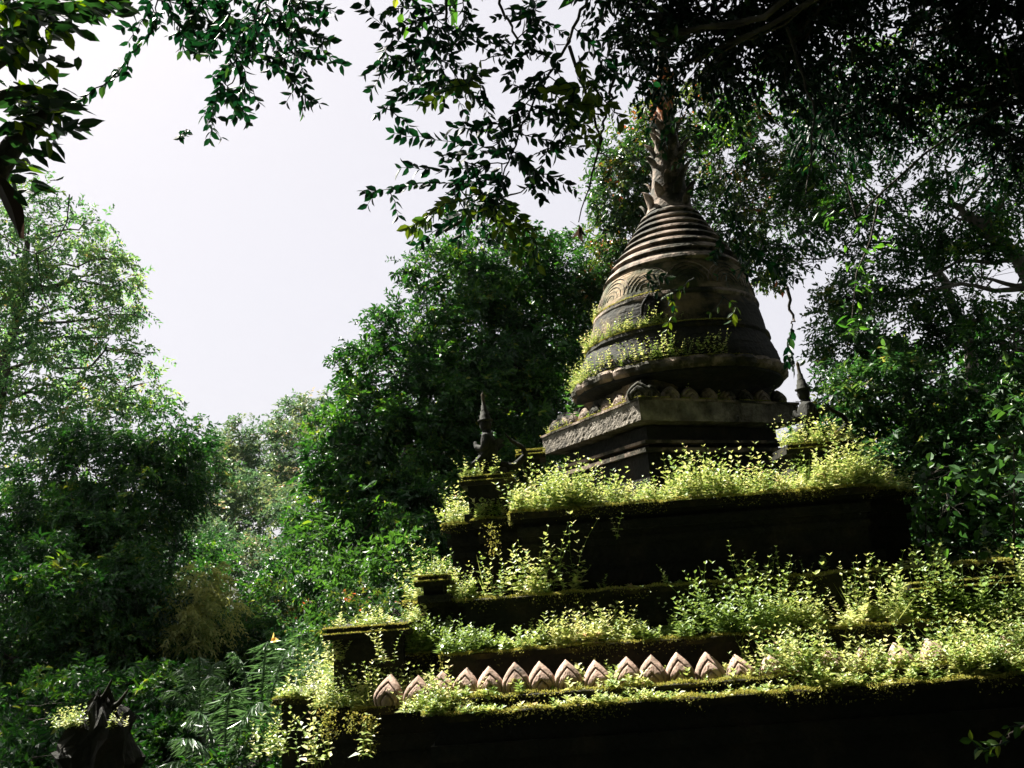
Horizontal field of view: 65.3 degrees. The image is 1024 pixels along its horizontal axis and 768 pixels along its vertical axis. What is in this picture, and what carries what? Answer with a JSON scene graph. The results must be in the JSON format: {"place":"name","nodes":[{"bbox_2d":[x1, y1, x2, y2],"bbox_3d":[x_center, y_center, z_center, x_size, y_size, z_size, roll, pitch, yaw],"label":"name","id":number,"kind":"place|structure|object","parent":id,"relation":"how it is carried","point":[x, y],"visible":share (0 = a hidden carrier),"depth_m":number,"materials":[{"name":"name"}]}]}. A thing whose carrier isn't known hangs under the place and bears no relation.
{"place":"outdoors","nodes":[
{"label":"outdoors","id":0,"kind":"place"},
{"bbox_2d":[0,567,322,767],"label":"ground","id":1,"kind":"structure","parent":0,"point":[204,739],"depth_m":10.16,"materials":[{"name":"green plant"}]},
{"bbox_2d":[0,0,18,28],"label":"shade tree","id":2,"kind":"object","parent":1,"relation":"on","point":[1,2],"visible":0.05,"depth_m":24.93,"materials":[{"name":"green plant"}]},
{"bbox_2d":[0,0,140,206],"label":"broad leaf branch","id":3,"kind":"object","parent":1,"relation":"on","point":[26,19],"visible":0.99,"depth_m":2.63,"materials":[{"name":"green plant"}]},
{"bbox_2d":[0,175,23,238],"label":"hanging leaf","id":4,"kind":"object","parent":3,"relation":"hanging from","point":[14,208],"visible":0.95,"depth_m":2.53,"materials":[{"name":"brown plant"}]},
{"bbox_2d":[0,171,186,505],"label":"airy tree","id":5,"kind":"object","parent":1,"relation":"on","point":[16,294],"visible":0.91,"depth_m":17.55,"materials":[{"name":"green plant"}]},
{"bbox_2d":[51,679,145,767],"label":"ruined pillar","id":6,"kind":"structure","parent":1,"relation":"on","point":[95,743],"depth_m":4.94,"materials":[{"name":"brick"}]},
{"bbox_2d":[46,702,128,729],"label":"ledge weeds","id":7,"kind":"object","parent":6,"relation":"on","point":[68,722],"visible":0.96,"depth_m":4.95,"materials":[{"name":"green plant"}]},
{"bbox_2d":[0,525,210,744],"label":"shade tree","id":8,"kind":"object","parent":1,"relation":"on","point":[120,634],"visible":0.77,"depth_m":10.65,"materials":[{"name":"green plant"}]},
{"bbox_2d":[0,394,224,644],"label":"shade tree","id":9,"kind":"object","parent":1,"relation":"on","point":[82,505],"visible":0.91,"depth_m":12.66,"materials":[{"name":"green plant"}]},
{"bbox_2d":[0,617,246,767],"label":"shrub","id":10,"kind":"object","parent":1,"relation":"on","point":[157,726],"visible":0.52,"depth_m":8.66,"materials":[{"name":"green plant"}]},
{"bbox_2d":[0,468,333,731],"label":"background tree","id":11,"kind":"object","parent":1,"relation":"on","point":[260,575],"visible":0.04,"depth_m":15.87,"materials":[{"name":"green plant"}]},
{"bbox_2d":[138,412,244,654],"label":"shrub","id":12,"kind":"object","parent":1,"relation":"on","point":[220,477],"visible":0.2,"depth_m":15.14,"materials":[{"name":"green plant"}]},
{"bbox_2d":[158,657,230,744],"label":"palm","id":13,"kind":"object","parent":1,"relation":"on","point":[178,673],"visible":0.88,"depth_m":8.85,"materials":[{"name":"green plant"}]},
{"bbox_2d":[145,561,254,677],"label":"weeping bush","id":14,"kind":"object","parent":1,"relation":"on","point":[198,616],"visible":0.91,"depth_m":11.44,"materials":[{"name":"green plant"}]},
{"bbox_2d":[157,687,281,767],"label":"palm","id":15,"kind":"object","parent":1,"relation":"on","point":[185,744],"visible":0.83,"depth_m":6.04,"materials":[{"name":"green plant"}]},
{"bbox_2d":[178,683,281,767],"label":"shrub","id":16,"kind":"object","parent":1,"relation":"on","point":[276,762],"visible":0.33,"depth_m":5.91,"materials":[{"name":"green plant"}]},
{"bbox_2d":[161,513,322,604],"bbox_3d":[-6.815,4.696,20.698,6.253,3.196,2.795,-13,-16,32],"label":"slope tree","id":17,"kind":"object","parent":1,"relation":"on","point":[252,561],"visible":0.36,"depth_m":20.51,"materials":[{"name":"green plant"}]},
{"bbox_2d":[154,597,333,703],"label":"bush","id":18,"kind":"object","parent":1,"relation":"on","point":[254,630],"visible":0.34,"depth_m":12.20,"materials":[{"name":"green plant"}]},
{"bbox_2d":[182,640,323,765],"bbox_3d":[-2.095,2.870,6.773,1.246,1.315,0.659,-5,-14,5],"label":"palm","id":19,"kind":"object","parent":1,"relation":"on","point":[211,680],"visible":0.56,"depth_m":6.89,"materials":[{"name":"green plant"}]},
{"bbox_2d":[186,453,338,559],"bbox_3d":[-7.954,4.680,25.707,7.486,5.624,4.193,-9,-14,20],"label":"slope tree","id":20,"kind":"object","parent":1,"relation":"on","point":[234,503],"visible":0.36,"depth_m":25.86,"materials":[{"name":"green plant"}]},
{"bbox_2d":[229,572,325,649],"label":"bush","id":21,"kind":"object","parent":1,"relation":"on","point":[276,597],"visible":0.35,"depth_m":13.47,"materials":[{"name":"green plant"}]},
{"bbox_2d":[203,409,360,534],"bbox_3d":[-8.469,4.642,30.246,7.501,7.684,5.110,-4,-14,0],"label":"slope tree","id":22,"kind":"object","parent":1,"relation":"on","point":[284,467],"visible":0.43,"depth_m":30.75,"materials":[{"name":"green plant"}]},
{"bbox_2d":[250,632,330,690],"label":"palm","id":23,"kind":"object","parent":1,"relation":"on","point":[318,649],"visible":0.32,"depth_m":7.69,"materials":[{"name":"green plant"}]},
{"bbox_2d":[271,633,277,641],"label":"yellow leaf","id":24,"kind":"object","parent":23,"relation":"on","point":[273,639],"visible":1,"depth_m":4.32,"materials":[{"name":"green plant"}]},
{"bbox_2d":[262,386,351,453],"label":"slope tree","id":25,"kind":"object","parent":1,"relation":"on","point":[303,408],"visible":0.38,"depth_m":34.38,"materials":[{"name":"green plant"}]},
{"bbox_2d":[270,507,452,650],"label":"bush","id":26,"kind":"object","parent":1,"relation":"on","point":[368,566],"visible":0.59,"depth_m":7.65,"materials":[{"name":"green plant"}]},
{"bbox_2d":[309,574,414,637],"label":"bush","id":27,"kind":"object","parent":1,"relation":"on","point":[386,602],"visible":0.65,"depth_m":6.25,"materials":[{"name":"green plant"}]},
{"bbox_2d":[272,302,596,686],"bbox_3d":[0.124,1.672,15.316,9.057,8.215,5.364,1,-14,-20],"label":"background tree","id":28,"kind":"object","parent":1,"relation":"on","point":[313,623],"depth_m":14.49,"materials":[{"name":"green plant"}]},
{"bbox_2d":[276,218,612,620],"bbox_3d":[-0.300,0.700,11.906,6.381,7.722,3.189,6,-17,-35],"label":"dense tree","id":29,"kind":"object","parent":1,"relation":"on","point":[520,367],"visible":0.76,"depth_m":11.49,"materials":[{"name":"green plant"}]},
{"bbox_2d":[332,192,612,420],"bbox_3d":[-0.564,-1.034,12.179,4.488,3.869,0.392,-4,-14,0],"label":"climbing vine","id":30,"kind":"object","parent":29,"relation":"attached to","point":[406,269],"visible":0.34,"depth_m":12.38,"materials":[{"name":"green plant"}]},
{"bbox_2d":[392,0,652,38],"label":"shade tree","id":31,"kind":"object","parent":1,"relation":"on","point":[564,3],"visible":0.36,"depth_m":8.84,"materials":[{"name":"green plant"}]},
{"bbox_2d":[0,194,69,350],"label":"hanging vine","id":32,"kind":"object","parent":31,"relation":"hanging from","point":[42,251],"visible":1,"depth_m":4.33,"materials":[{"name":"brown plant"}]},
{"bbox_2d":[71,0,240,104],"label":"overhanging branch","id":33,"kind":"object","parent":31,"relation":"attached to","point":[190,26],"visible":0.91,"depth_m":4.26,"materials":[{"name":"green plant"}]},
{"bbox_2d":[183,0,351,146],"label":"overhanging branch","id":34,"kind":"object","parent":31,"relation":"attached to","point":[244,46],"visible":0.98,"depth_m":4.46,"materials":[{"name":"green plant"}]},
{"bbox_2d":[350,0,570,133],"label":"overhanging branch","id":35,"kind":"object","parent":31,"relation":"attached to","point":[456,87],"visible":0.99,"depth_m":4.77,"materials":[{"name":"green plant"}]},
{"bbox_2d":[358,0,660,275],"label":"overhanging branch","id":36,"kind":"object","parent":31,"relation":"attached to","point":[588,104],"visible":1,"depth_m":4.44,"materials":[{"name":"green plant"}]},
{"bbox_2d":[444,45,615,232],"bbox_3d":[0.116,-1.598,4.831,1.162,1.232,0.392,-4,-14,0],"label":"overhanging branch","id":37,"kind":"object","parent":36,"relation":"attached to","point":[583,132],"visible":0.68,"depth_m":4.94,"materials":[{"name":"green plant"}]},
{"bbox_2d":[570,221,587,241],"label":"dead leaf","id":38,"kind":"object","parent":37,"relation":"hanging from","point":[580,233],"visible":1,"depth_m":5.91,"materials":[{"name":"brown plant"}]},
{"bbox_2d":[272,51,1023,767],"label":"chedi","id":39,"kind":"structure","parent":1,"relation":"on","point":[928,725],"depth_m":5.15,"materials":[{"name":"stone"}]},
{"bbox_2d":[247,702,309,760],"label":"young plant","id":40,"kind":"object","parent":39,"relation":"on","point":[272,741],"visible":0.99,"depth_m":4.87,"materials":[{"name":"green plant"}]},
{"bbox_2d":[288,698,334,767],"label":"young plant","id":41,"kind":"object","parent":39,"relation":"on","point":[316,747],"visible":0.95,"depth_m":4.50,"materials":[{"name":"green plant"}]},
{"bbox_2d":[320,634,351,662],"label":"young plant","id":42,"kind":"object","parent":39,"relation":"on","point":[334,652],"visible":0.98,"depth_m":4.77,"materials":[{"name":"green plant"}]},
{"bbox_2d":[303,660,415,709],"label":"ledge weeds","id":43,"kind":"object","parent":39,"relation":"on","point":[330,702],"visible":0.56,"depth_m":4.63,"materials":[{"name":"green plant"}]},
{"bbox_2d":[348,713,380,758],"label":"young plant","id":44,"kind":"object","parent":39,"relation":"attached to","point":[358,748],"visible":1,"depth_m":4.25,"materials":[{"name":"green plant"}]},
{"bbox_2d":[277,641,459,715],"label":"ledge weeds","id":45,"kind":"object","parent":39,"relation":"on","point":[431,703],"visible":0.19,"depth_m":4.61,"materials":[{"name":"green plant"}]},
{"bbox_2d":[332,600,430,626],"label":"ledge weeds","id":46,"kind":"object","parent":39,"relation":"on","point":[368,619],"visible":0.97,"depth_m":4.94,"materials":[{"name":"green plant"}]},
{"bbox_2d":[365,625,401,663],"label":"young plant","id":47,"kind":"object","parent":39,"relation":"on","point":[377,653],"visible":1,"depth_m":4.62,"materials":[{"name":"green plant"}]},
{"bbox_2d":[317,521,500,755],"bbox_3d":[-0.037,1.459,4.923,2.157,1.277,0.955,-4,-14,0],"label":"creeper","id":48,"kind":"object","parent":39,"relation":"hanging from","point":[351,717],"visible":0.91,"depth_m":4.42,"materials":[{"name":"leaves"}]},
{"bbox_2d":[387,676,487,714],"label":"ledge weeds","id":49,"kind":"object","parent":39,"relation":"on","point":[412,705],"visible":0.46,"depth_m":4.25,"materials":[{"name":"green plant"}]},
{"bbox_2d":[424,553,454,576],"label":"young plant","id":50,"kind":"object","parent":39,"relation":"on","point":[440,569],"visible":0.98,"depth_m":5.12,"materials":[{"name":"green plant"}]},
{"bbox_2d":[453,454,500,477],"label":"ledge weeds","id":51,"kind":"object","parent":39,"relation":"on","point":[474,472],"visible":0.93,"depth_m":5.89,"materials":[{"name":"green plant"}]},
{"bbox_2d":[483,562,507,595],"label":"young plant","id":52,"kind":"object","parent":39,"relation":"on","point":[500,581],"visible":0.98,"depth_m":5.03,"materials":[{"name":"green plant"}]},
{"bbox_2d":[468,392,527,476],"bbox_3d":[-0.117,0.382,6.111,0.451,0.671,0.257,-4,-14,0],"label":"guardian statue","id":53,"kind":"object","parent":39,"relation":"on","point":[488,447],"visible":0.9,"depth_m":6.02,"materials":[{"name":"black stone"}]},
{"bbox_2d":[494,540,547,595],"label":"young plant","id":54,"kind":"object","parent":39,"relation":"on","point":[512,555],"visible":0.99,"depth_m":5.02,"materials":[{"name":"green plant"}]},
{"bbox_2d":[559,385,583,417],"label":"young plant","id":55,"kind":"object","parent":39,"relation":"on","point":[570,409],"visible":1,"depth_m":7.12,"materials":[{"name":"green plant"}]},
{"bbox_2d":[609,513,623,539],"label":"young plant","id":56,"kind":"object","parent":39,"relation":"on","point":[617,535],"visible":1,"depth_m":5.18,"materials":[{"name":"green plant"}]},
{"bbox_2d":[271,669,1023,727],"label":"moss","id":57,"kind":"object","parent":39,"relation":"on","point":[803,687],"visible":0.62,"depth_m":4.06,"materials":[{"name":"green plant"}]},
{"bbox_2d":[273,647,1023,715],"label":"ledge weeds","id":58,"kind":"object","parent":39,"relation":"on","point":[597,698],"visible":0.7,"depth_m":4.10,"materials":[{"name":"green plant"}]},
{"bbox_2d":[565,302,731,391],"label":"ledge weeds","id":59,"kind":"object","parent":39,"relation":"on","point":[576,380],"visible":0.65,"depth_m":7.16,"materials":[{"name":"green plant"}]},
{"bbox_2d":[656,564,671,585],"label":"young plant","id":60,"kind":"object","parent":39,"relation":"on","point":[665,578],"visible":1,"depth_m":4.96,"materials":[{"name":"green plant"}]},
{"bbox_2d":[543,383,786,432],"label":"ledge weeds","id":61,"kind":"object","parent":39,"relation":"on","point":[659,396],"visible":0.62,"depth_m":7.22,"materials":[{"name":"green plant"}]},
{"bbox_2d":[322,438,1017,635],"bbox_3d":[0.899,0.905,5.487,4.116,1.229,1.343,-5,-14,2],"label":"moss","id":62,"kind":"object","parent":39,"relation":"on","point":[435,580],"visible":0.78,"depth_m":4.85,"materials":[{"name":"green plant"}]},
{"bbox_2d":[430,428,915,524],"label":"ledge weeds","id":63,"kind":"object","parent":39,"relation":"on","point":[557,492],"visible":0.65,"depth_m":5.45,"materials":[{"name":"green plant"}]},
{"bbox_2d":[548,290,799,432],"bbox_3d":[1.220,-0.277,7.325,2.551,1.066,1.286,-9,-14,19],"label":"moss","id":64,"kind":"object","parent":39,"relation":"on","point":[618,333],"visible":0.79,"depth_m":7.11,"materials":[{"name":"green plant"}]},
{"bbox_2d":[440,483,917,533],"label":"moss","id":65,"kind":"object","parent":39,"relation":"on","point":[798,490],"visible":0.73,"depth_m":5.31,"materials":[{"name":"green plant"}]},
{"bbox_2d":[380,511,1003,601],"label":"ledge weeds","id":66,"kind":"object","parent":39,"relation":"on","point":[467,591],"visible":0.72,"depth_m":5.10,"materials":[{"name":"green plant"}]},
{"bbox_2d":[402,557,1015,614],"bbox_3d":[1.268,1.300,5.133,4.056,0.121,0.470,-5,-14,2],"label":"moss","id":67,"kind":"object","parent":39,"relation":"on","point":[824,573],"visible":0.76,"depth_m":4.96,"materials":[{"name":"green plant"}]},
{"bbox_2d":[402,597,1023,699],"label":"ledge weeds","id":68,"kind":"object","parent":39,"relation":"on","point":[783,657],"visible":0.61,"depth_m":4.27,"materials":[{"name":"green plant"}]},
{"bbox_2d":[403,539,1023,654],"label":"ledge weeds","id":69,"kind":"object","parent":39,"relation":"on","point":[424,639],"visible":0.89,"depth_m":4.65,"materials":[{"name":"green plant"}]},
{"bbox_2d":[878,565,916,613],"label":"young plant","id":70,"kind":"object","parent":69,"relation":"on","point":[890,599],"visible":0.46,"depth_m":4.65,"materials":[{"name":"green plant"}]},
{"bbox_2d":[405,611,1023,669],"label":"moss","id":71,"kind":"object","parent":39,"relation":"on","point":[705,636],"visible":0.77,"depth_m":4.56,"materials":[{"name":"green plant"}]},
{"bbox_2d":[441,657,1019,707],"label":"moss","id":72,"kind":"object","parent":39,"relation":"on","point":[743,677],"visible":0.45,"depth_m":4.21,"materials":[{"name":"green plant"}]},
{"bbox_2d":[732,545,780,599],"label":"young plant","id":73,"kind":"object","parent":39,"relation":"on","point":[772,563],"visible":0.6,"depth_m":4.96,"materials":[{"name":"green plant"}]},
{"bbox_2d":[778,560,818,576],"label":"young plant","id":74,"kind":"object","parent":39,"relation":"on","point":[796,568],"visible":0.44,"depth_m":5.05,"materials":[{"name":"green plant"}]},
{"bbox_2d":[767,406,854,446],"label":"ledge weeds","id":75,"kind":"object","parent":39,"relation":"on","point":[812,437],"visible":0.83,"depth_m":5.76,"materials":[{"name":"green plant"}]},
{"bbox_2d":[792,361,849,443],"bbox_3d":[2.290,0.142,6.019,0.450,0.671,0.257,-4,-14,0],"label":"guardian statue","id":76,"kind":"object","parent":39,"relation":"on","point":[807,407],"visible":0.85,"depth_m":5.96,"materials":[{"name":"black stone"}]},
{"bbox_2d":[838,553,885,621],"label":"young plant","id":77,"kind":"object","parent":39,"relation":"on","point":[865,576],"visible":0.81,"depth_m":4.73,"materials":[{"name":"green plant"}]},
{"bbox_2d":[796,631,1023,688],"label":"ledge weeds","id":78,"kind":"object","parent":39,"relation":"on","point":[971,666],"visible":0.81,"depth_m":4.10,"materials":[{"name":"green plant"}]},
{"bbox_2d":[960,722,1023,762],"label":"sprig","id":79,"kind":"object","parent":39,"relation":"attached to","point":[992,744],"visible":1,"depth_m":2.90,"materials":[{"name":"green plant"}]},
{"bbox_2d":[560,70,840,337],"bbox_3d":[3.032,-0.369,11.984,4.531,9.320,2.185,-7,-14,10],"label":"flushing tree","id":80,"kind":"object","parent":1,"relation":"on","point":[626,212],"visible":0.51,"depth_m":12.35,"materials":[{"name":"green plant"}]},
{"bbox_2d":[566,0,937,147],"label":"canopy tree","id":81,"kind":"object","parent":1,"relation":"on","point":[750,25],"visible":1,"depth_m":5.88,"materials":[{"name":"green plant"}]},
{"bbox_2d":[696,28,985,545],"bbox_3d":[4.759,-0.565,10.621,3.648,8.832,2.312,-9,-14,18],"label":"forked tree","id":82,"kind":"object","parent":1,"relation":"on","point":[837,200],"visible":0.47,"depth_m":11.19,"materials":[{"name":"green plant"}]},
{"bbox_2d":[782,0,1023,212],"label":"canopy tree","id":83,"kind":"object","parent":1,"relation":"on","point":[958,20],"visible":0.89,"depth_m":6.86,"materials":[{"name":"green plant"}]},
{"bbox_2d":[701,5,1018,334],"bbox_3d":[2.880,-1.788,6.227,2.802,3.028,0.823,-3,-14,-6],"label":"sunlit branch","id":84,"kind":"object","parent":83,"relation":"attached to","point":[857,230],"visible":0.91,"depth_m":6.15,"materials":[{"name":"green plant"}]},
{"bbox_2d":[784,307,1023,570],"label":"background tree","id":85,"kind":"object","parent":1,"relation":"on","point":[790,430],"depth_m":12.40,"materials":[{"name":"green plant"}]},
{"bbox_2d":[794,256,1023,594],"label":"glossy tree","id":86,"kind":"object","parent":1,"relation":"on","point":[969,428],"visible":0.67,"depth_m":8.78,"materials":[{"name":"green plant"}]},
{"bbox_2d":[851,60,1023,411],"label":"forked tree","id":87,"kind":"object","parent":1,"relation":"on","point":[991,229],"visible":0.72,"depth_m":9.94,"materials":[{"name":"green plant"}]},
{"bbox_2d":[886,434,1001,561],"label":"broad leaf shrub","id":88,"kind":"object","parent":1,"relation":"on","point":[954,476],"visible":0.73,"depth_m":6.69,"materials":[{"name":"green plant"}]},
{"bbox_2d":[912,500,1023,576],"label":"broad leaf shrub","id":89,"kind":"object","parent":1,"relation":"on","point":[942,524],"visible":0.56,"depth_m":6.17,"materials":[{"name":"green plant"}]},
{"bbox_2d":[955,405,1023,589],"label":"broad leaf shrub","id":90,"kind":"object","parent":1,"relation":"on","point":[1000,463],"visible":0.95,"depth_m":5.84,"materials":[{"name":"green plant"}]},
{"bbox_2d":[173,129,192,143],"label":"falling sprig","id":91,"kind":"object","parent":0,"point":[180,138],"visible":1,"depth_m":4.24,"materials":[{"name":"green plant"}]},
{"bbox_2d":[0,0,1023,580],"label":"sky","id":92,"kind":"structure","parent":0,"point":[261,251],"materials":[{"name":"white"}]},
{"bbox_2d":[639,27,835,333],"bbox_3d":[1.402,-1.369,5.252,1.317,2.140,0.725,-4,-14,0],"label":"overhanging branch","id":93,"kind":"object","parent":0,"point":[773,266],"visible":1,"depth_m":5.14,"materials":[{"name":"green plant"}]},
{"bbox_2d":[783,286,795,375],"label":"hanging sprig","id":94,"kind":"object","parent":93,"relation":"hanging from","point":[789,357],"visible":1,"depth_m":5.06,"materials":[{"name":"green plant"}]}
]}

